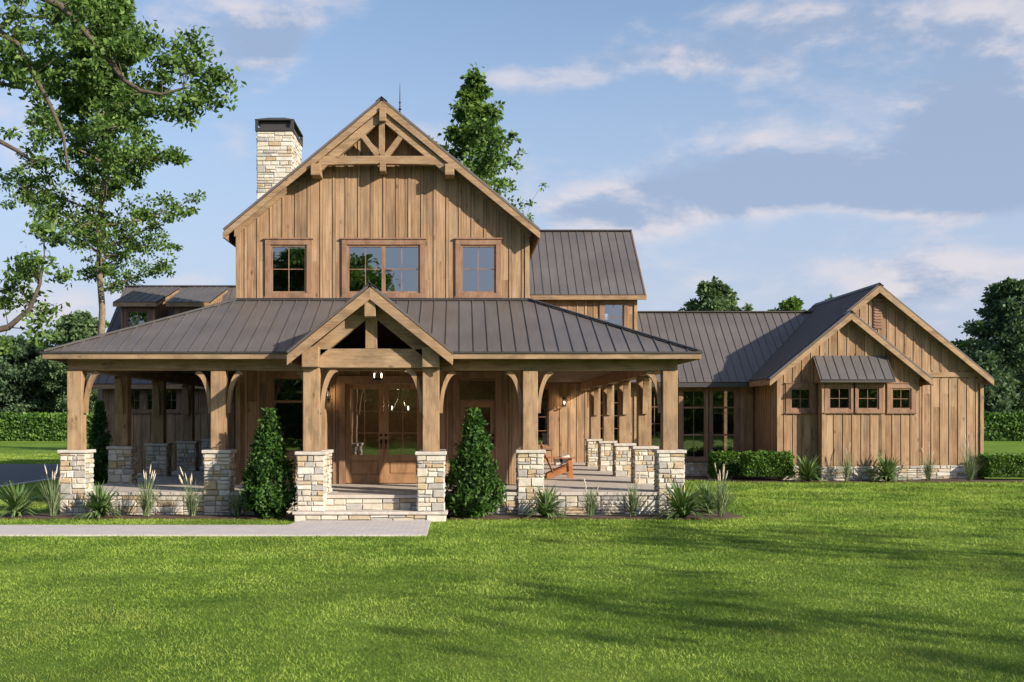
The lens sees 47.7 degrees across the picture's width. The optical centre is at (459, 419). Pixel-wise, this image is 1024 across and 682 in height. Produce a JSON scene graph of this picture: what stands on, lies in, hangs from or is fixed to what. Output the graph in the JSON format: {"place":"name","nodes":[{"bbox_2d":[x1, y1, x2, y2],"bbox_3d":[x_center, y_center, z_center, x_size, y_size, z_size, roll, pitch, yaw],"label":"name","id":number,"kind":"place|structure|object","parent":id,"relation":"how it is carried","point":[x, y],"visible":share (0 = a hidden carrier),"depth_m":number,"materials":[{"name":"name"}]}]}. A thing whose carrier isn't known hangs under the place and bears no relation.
{"place":"outdoors","nodes":[
{"label":"outdoors","id":0,"kind":"place"},
{"bbox_2d":[0,464,59,484],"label":"road","id":1,"kind":"structure","parent":0,"point":[17,473],"depth_m":45.03,"materials":[{"name":"grey asphalt"}]},
{"bbox_2d":[33,464,70,515],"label":"fountain grass","id":2,"kind":"object","parent":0,"point":[53,504],"depth_m":24.32,"materials":[{"name":"green plant"}]},
{"bbox_2d":[120,465,165,515],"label":"fountain grass","id":3,"kind":"object","parent":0,"point":[146,502],"depth_m":24.27,"materials":[{"name":"green plant"}]},
{"bbox_2d":[176,467,207,515],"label":"fountain grass","id":4,"kind":"object","parent":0,"point":[191,505],"depth_m":24.27,"materials":[{"name":"green plant"}]},
{"bbox_2d":[0,520,430,535],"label":"path","id":5,"kind":"structure","parent":0,"point":[356,527],"depth_m":21.45,"materials":[{"name":"grey concrete"}]},
{"bbox_2d":[225,483,243,515],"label":"fountain grass","id":6,"kind":"object","parent":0,"point":[236,507],"depth_m":24.30,"materials":[{"name":"green plant"}]},
{"bbox_2d":[0,441,1023,681],"bbox_3d":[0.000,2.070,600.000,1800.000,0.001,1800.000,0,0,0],"label":"ground","id":7,"kind":"structure","parent":0,"point":[44,447],"depth_m":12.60,"materials":[{"name":"green plant"}]},
{"bbox_2d":[0,334,59,413],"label":"background tree","id":8,"kind":"object","parent":7,"relation":"on","point":[13,396],"visible":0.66,"depth_m":116.22,"materials":[{"name":"green plant"}]},
{"bbox_2d":[0,477,59,486],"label":"kerb","id":9,"kind":"structure","parent":7,"relation":"on","point":[28,482],"depth_m":37.77,"materials":[{"name":"concrete"}]},
{"bbox_2d":[29,339,45,350],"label":"background tree","id":10,"kind":"object","parent":7,"relation":"on","point":[40,345],"visible":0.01,"depth_m":129.25,"materials":[{"name":"green plant"}]},
{"bbox_2d":[15,346,66,412],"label":"background tree","id":11,"kind":"object","parent":7,"relation":"on","point":[46,406],"visible":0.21,"depth_m":117.90,"materials":[{"name":"green plant"}]},
{"bbox_2d":[0,410,93,440],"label":"boundary hedge","id":12,"kind":"object","parent":7,"relation":"on","point":[36,426],"visible":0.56,"depth_m":111.03,"materials":[{"name":"green plant"}]},
{"bbox_2d":[21,310,109,412],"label":"background tree","id":13,"kind":"object","parent":7,"relation":"on","point":[76,325],"visible":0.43,"depth_m":114.49,"materials":[{"name":"green plant"}]},
{"bbox_2d":[87,400,112,485],"bbox_3d":[-10.718,0.744,34.508,1.253,2.652,1.187,0,0,0],"label":"conical shrub","id":14,"kind":"object","parent":7,"relation":"on","point":[99,438],"visible":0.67,"depth_m":34.32,"materials":[{"name":"green plant"}]},
{"bbox_2d":[0,0,206,400],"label":"maple tree","id":15,"kind":"object","parent":7,"relation":"on","point":[92,86],"visible":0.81,"depth_m":50.88,"materials":[{"name":"green plant"}]},
{"bbox_2d":[0,0,246,356],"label":"overhanging tree","id":16,"kind":"object","parent":7,"relation":"on","point":[25,267],"visible":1,"depth_m":31.70,"materials":[{"name":"green plant"}]},
{"bbox_2d":[0,513,294,518],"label":"planting bed","id":17,"kind":"object","parent":7,"relation":"on","point":[122,516],"visible":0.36,"depth_m":24.32,"materials":[{"name":"brown soil"}]},
{"bbox_2d":[0,481,43,517],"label":"strap leaf plant","id":18,"kind":"object","parent":17,"relation":"on","point":[16,502],"visible":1,"depth_m":24.34,"materials":[{"name":"green plant"}]},
{"bbox_2d":[67,482,127,518],"bbox_3d":[-7.538,1.632,24.268,1.359,0.796,1.458,0,0,-20],"label":"strap leaf plant","id":19,"kind":"object","parent":17,"relation":"on","point":[101,504],"visible":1,"depth_m":24.06,"materials":[{"name":"green plant"}]},
{"bbox_2d":[239,407,296,517],"bbox_3d":[-3.978,0.904,24.117,1.279,2.332,1.357,0,0,-18],"label":"conical shrub","id":20,"kind":"object","parent":17,"relation":"on","point":[266,493],"visible":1,"depth_m":23.90,"materials":[{"name":"green plant"}]},
{"bbox_2d":[429,62,548,221],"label":"maple tree","id":21,"kind":"object","parent":7,"relation":"on","point":[475,117],"visible":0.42,"depth_m":59.43,"materials":[{"name":"green plant"}]},
{"bbox_2d":[39,95,993,521],"bbox_3d":[2.344,-4.170,37.430,31.587,12.580,28.340,0,0,0],"label":"farmhouse","id":22,"kind":"object","parent":7,"relation":"on","point":[439,287],"visible":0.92,"depth_m":28.00,"materials":[{"name":"metal roofing"},{"name":"weathered wood siding"},{"name":"stone masonry"}]},
{"bbox_2d":[131,389,143,412],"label":"window","id":23,"kind":"structure","parent":22,"relation":"in","point":[140,410],"depth_m":41.94,"materials":[{"name":"brown wood"}]},
{"bbox_2d":[123,307,151,329],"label":"window","id":24,"kind":"structure","parent":22,"relation":"in","point":[126,309],"depth_m":42.95,"materials":[{"name":"brown wood"}]},
{"bbox_2d":[143,389,151,412],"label":"window","id":25,"kind":"structure","parent":22,"relation":"in","point":[145,391],"depth_m":41.94,"materials":[{"name":"brown wood"}]},
{"bbox_2d":[166,389,179,412],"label":"window","id":26,"kind":"structure","parent":22,"relation":"in","point":[177,410],"depth_m":41.94,"materials":[{"name":"brown wood"}]},
{"bbox_2d":[176,307,201,313],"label":"window","id":27,"kind":"structure","parent":22,"relation":"in","point":[179,309],"depth_m":42.95,"materials":[{"name":"brown wood"}]},
{"bbox_2d":[180,389,198,412],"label":"window","id":28,"kind":"structure","parent":22,"relation":"in","point":[196,390],"depth_m":41.94,"materials":[{"name":"brown wood"}]},
{"bbox_2d":[266,371,302,456],"bbox_3d":[-4.133,-0.143,27.990,1.147,2.109,0.160,0,0,0],"label":"window","id":29,"kind":"structure","parent":22,"relation":"in","point":[271,376],"depth_m":27.95,"materials":[{"name":"brown wood"}]},
{"bbox_2d":[263,238,312,297],"bbox_3d":[-4.146,-3.662,27.990,1.194,1.459,0.160,0,0,0],"label":"window","id":30,"kind":"structure","parent":22,"relation":"in","point":[270,243],"depth_m":27.95,"materials":[{"name":"brown wood"}]},
{"bbox_2d":[346,384,383,482],"bbox_3d":[-2.313,0.338,28.015,0.921,2.405,0.120,0,0,0],"label":"door","id":31,"kind":"structure","parent":22,"relation":"in","point":[364,468],"depth_m":28.03,"materials":[{"name":"brown wood"}]},
{"bbox_2d":[373,371,382,379],"bbox_3d":[-1.856,-1.144,26.200,0.240,0.492,0.240,0,0,0],"label":"chandelier","id":32,"kind":"object","parent":22,"relation":"hanging from","point":[374,378],"visible":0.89,"depth_m":26.12,"materials":[{"name":"white glass"}]},
{"bbox_2d":[340,238,425,297],"bbox_3d":[-1.849,-3.662,27.990,2.076,1.459,0.160,0,0,0],"label":"window","id":33,"kind":"structure","parent":22,"relation":"in","point":[346,242],"depth_m":27.95,"materials":[{"name":"brown wood"}]},
{"bbox_2d":[389,389,411,411],"bbox_3d":[-1.576,-0.868,30.500,0.620,1.325,0.620,0,0,0],"label":"chandelier","id":34,"kind":"object","parent":22,"relation":"hanging from","point":[393,410],"visible":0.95,"depth_m":30.32,"materials":[{"name":"black metal"}]},
{"bbox_2d":[384,384,421,482],"bbox_3d":[-1.386,0.338,28.015,0.921,2.405,0.120,0,0,0],"label":"door","id":35,"kind":"structure","parent":22,"relation":"in","point":[402,468],"depth_m":28.03,"materials":[{"name":"brown wood"}]},
{"bbox_2d":[460,402,494,465],"bbox_3d":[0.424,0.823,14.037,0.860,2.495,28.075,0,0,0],"label":"door","id":36,"kind":"structure","parent":22,"relation":"in","point":[462,404],"depth_m":28.03,"materials":[{"name":"brown wood"}]},
{"bbox_2d":[454,238,502,297],"bbox_3d":[0.444,-3.662,27.990,1.167,1.459,0.160,0,0,0],"label":"window","id":37,"kind":"structure","parent":22,"relation":"in","point":[460,243],"depth_m":27.95,"materials":[{"name":"brown wood"}]},
{"bbox_2d":[538,384,553,449],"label":"window","id":38,"kind":"structure","parent":22,"relation":"in","point":[549,387],"depth_m":41.94,"materials":[{"name":"brown wood"}]},
{"bbox_2d":[540,441,573,477],"bbox_3d":[2.586,1.071,30.900,0.868,0.978,0.810,0,0,0],"label":"adirondack chair","id":39,"kind":"object","parent":22,"relation":"on","point":[567,467],"visible":0.94,"depth_m":30.62,"materials":[{"name":"orange wood"}]},
{"bbox_2d":[553,454,568,465],"bbox_3d":[2.720,1.080,30.880,0.438,0.286,0.424,0,0,0],"label":"pillow","id":40,"kind":"object","parent":39,"relation":"on","point":[558,461],"visible":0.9,"depth_m":30.67,"materials":[{"name":"white fabric"}]},
{"bbox_2d":[562,397,566,406],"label":"wall lantern","id":41,"kind":"object","parent":22,"relation":"attached to","point":[564,399],"depth_m":41.85,"materials":[{"name":"black metal"}]},
{"bbox_2d":[600,384,617,428],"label":"window","id":42,"kind":"structure","parent":22,"relation":"in","point":[615,385],"depth_m":41.94,"materials":[{"name":"brown wood"}]},
{"bbox_2d":[599,300,627,327],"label":"window","id":43,"kind":"structure","parent":22,"relation":"in","point":[624,303],"depth_m":41.94,"materials":[{"name":"brown wood"}]},
{"bbox_2d":[651,387,659,445],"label":"window","id":44,"kind":"structure","parent":22,"relation":"in","point":[652,388],"depth_m":42.01,"materials":[{"name":"brown wood"}]},
{"bbox_2d":[678,387,708,461],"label":"window","id":45,"kind":"structure","parent":22,"relation":"in","point":[681,390],"depth_m":41.95,"materials":[{"name":"brown wood"}]},
{"bbox_2d":[708,387,738,457],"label":"window","id":46,"kind":"structure","parent":22,"relation":"in","point":[735,390],"depth_m":41.94,"materials":[{"name":"brown wood"}]},
{"bbox_2d":[785,383,816,413],"bbox_3d":[11.514,-0.724,39.090,1.073,1.049,0.160,0,0,0],"label":"window","id":47,"kind":"structure","parent":22,"relation":"in","point":[811,387],"depth_m":39.05,"materials":[{"name":"brown wood"}]},
{"bbox_2d":[823,382,855,412],"bbox_3d":[12.670,-0.728,38.590,1.086,1.051,0.160,0,0,0],"label":"window","id":48,"kind":"structure","parent":22,"relation":"in","point":[828,385],"depth_m":38.54,"materials":[{"name":"brown wood"}]},
{"bbox_2d":[853,382,884,412],"bbox_3d":[13.617,-0.728,38.590,1.072,1.051,0.160,0,0,0],"label":"window","id":49,"kind":"structure","parent":22,"relation":"in","point":[879,386],"depth_m":38.54,"materials":[{"name":"brown wood"}]},
{"bbox_2d":[886,383,917,413],"bbox_3d":[14.919,-0.724,39.090,1.044,1.049,0.160,0,0,0],"label":"window","id":50,"kind":"structure","parent":22,"relation":"in","point":[911,387],"depth_m":39.05,"materials":[{"name":"brown wood"}]},
{"bbox_2d":[450,508,742,519],"bbox_3d":[2.875,2.080,25.250,6.150,0.080,2.700,0,0,0],"label":"planting bed","id":51,"kind":"object","parent":7,"relation":"on","point":[692,516],"visible":0.5,"depth_m":24.10,"materials":[{"name":"brown soil"}]},
{"bbox_2d":[444,407,506,517],"bbox_3d":[0.318,0.904,24.164,1.301,2.331,1.384,0,0,27],"label":"conical shrub","id":52,"kind":"object","parent":51,"relation":"on","point":[472,476],"visible":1,"depth_m":23.93,"materials":[{"name":"green plant"}]},
{"bbox_2d":[519,483,576,518],"bbox_3d":[1.818,1.663,24.217,1.385,0.734,1.436,0,0,0],"label":"strap leaf plant","id":53,"kind":"object","parent":51,"relation":"on","point":[546,507],"visible":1,"depth_m":24.11,"materials":[{"name":"green plant"}]},
{"bbox_2d":[646,477,718,519],"bbox_3d":[4.630,1.561,24.054,1.633,0.939,1.692,0,0,43],"label":"strap leaf plant","id":54,"kind":"object","parent":51,"relation":"on","point":[682,505],"visible":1,"depth_m":23.88,"materials":[{"name":"green plant"}]},
{"bbox_2d":[692,479,738,513],"bbox_3d":[5.436,1.654,25.403,1.485,0.752,1.402,0,0,0],"label":"strap leaf plant","id":55,"kind":"object","parent":51,"relation":"on","point":[707,501],"visible":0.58,"depth_m":25.26,"materials":[{"name":"green plant"}]},
{"bbox_2d":[678,276,753,310],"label":"background tree","id":56,"kind":"object","parent":7,"relation":"on","point":[715,295],"visible":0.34,"depth_m":84.23,"materials":[{"name":"green plant"}]},
{"bbox_2d":[767,295,806,310],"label":"background tree","id":57,"kind":"object","parent":7,"relation":"on","point":[793,303],"visible":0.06,"depth_m":94.21,"materials":[{"name":"green plant"}]},
{"bbox_2d":[684,476,1023,482],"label":"planting bed","id":58,"kind":"object","parent":7,"relation":"on","point":[741,479],"visible":0.48,"depth_m":38.67,"materials":[{"name":"brown soil"}]},
{"bbox_2d":[707,449,751,476],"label":"box hedge","id":59,"kind":"object","parent":58,"relation":"on","point":[729,459],"visible":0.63,"depth_m":39.64,"materials":[{"name":"green plant"}]},
{"bbox_2d":[738,449,796,476],"bbox_3d":[10.260,1.455,38.633,1.887,0.920,1.069,0,0,0],"label":"box hedge","id":60,"kind":"object","parent":58,"relation":"on","point":[764,463],"visible":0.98,"depth_m":38.32,"materials":[{"name":"green plant"}]},
{"bbox_2d":[782,451,833,481],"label":"strap leaf plant","id":61,"kind":"object","parent":58,"relation":"on","point":[808,471],"visible":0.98,"depth_m":37.96,"materials":[{"name":"green plant"}]},
{"bbox_2d":[865,452,911,481],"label":"strap leaf plant","id":62,"kind":"object","parent":58,"relation":"on","point":[887,470],"visible":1,"depth_m":37.92,"materials":[{"name":"green plant"}]},
{"bbox_2d":[918,447,940,480],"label":"fountain grass","id":63,"kind":"object","parent":58,"relation":"on","point":[928,471],"depth_m":38.28,"materials":[{"name":"green plant"}]},
{"bbox_2d":[975,452,1023,477],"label":"box hedge","id":64,"kind":"object","parent":58,"relation":"on","point":[1007,464],"visible":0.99,"depth_m":38.84,"materials":[{"name":"green plant"}]},
{"bbox_2d":[953,337,984,357],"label":"background tree","id":65,"kind":"object","parent":7,"relation":"on","point":[962,344],"visible":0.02,"depth_m":123.36,"materials":[{"name":"green plant"}]},
{"bbox_2d":[950,276,1023,412],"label":"background tree","id":66,"kind":"object","parent":7,"relation":"on","point":[1002,311],"visible":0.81,"depth_m":120.72,"materials":[{"name":"green plant"}]},
{"bbox_2d":[970,353,1023,412],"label":"background tree","id":67,"kind":"object","parent":7,"relation":"on","point":[1000,395],"visible":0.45,"depth_m":117.56,"materials":[{"name":"green plant"}]},
{"bbox_2d":[984,411,1023,440],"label":"boundary hedge","id":68,"kind":"object","parent":7,"relation":"on","point":[1002,426],"visible":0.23,"depth_m":111.06,"materials":[{"name":"green plant"}]},
{"bbox_2d":[0,0,1023,345],"label":"sky","id":69,"kind":"structure","parent":0,"point":[776,151],"materials":[{"name":"blue"}]},
{"bbox_2d":[574,477,606,516],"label":"fountain grass","id":70,"kind":"object","parent":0,"point":[589,508],"depth_m":24.21,"materials":[{"name":"green plant"}]},
{"bbox_2d":[614,471,648,515],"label":"fountain grass","id":71,"kind":"object","parent":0,"point":[633,499],"depth_m":24.25,"materials":[{"name":"green plant"}]},
{"bbox_2d":[700,463,747,515],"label":"fountain grass","id":72,"kind":"object","parent":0,"point":[721,505],"depth_m":24.24,"materials":[{"name":"green plant"}]},
{"bbox_2d":[837,445,860,480],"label":"fountain grass","id":73,"kind":"object","parent":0,"point":[847,469],"depth_m":38.15,"materials":[{"name":"green plant"}]},
{"bbox_2d":[957,432,994,480],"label":"fountain grass","id":74,"kind":"object","parent":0,"point":[969,471],"depth_m":38.24,"materials":[{"name":"green plant"}]}
]}

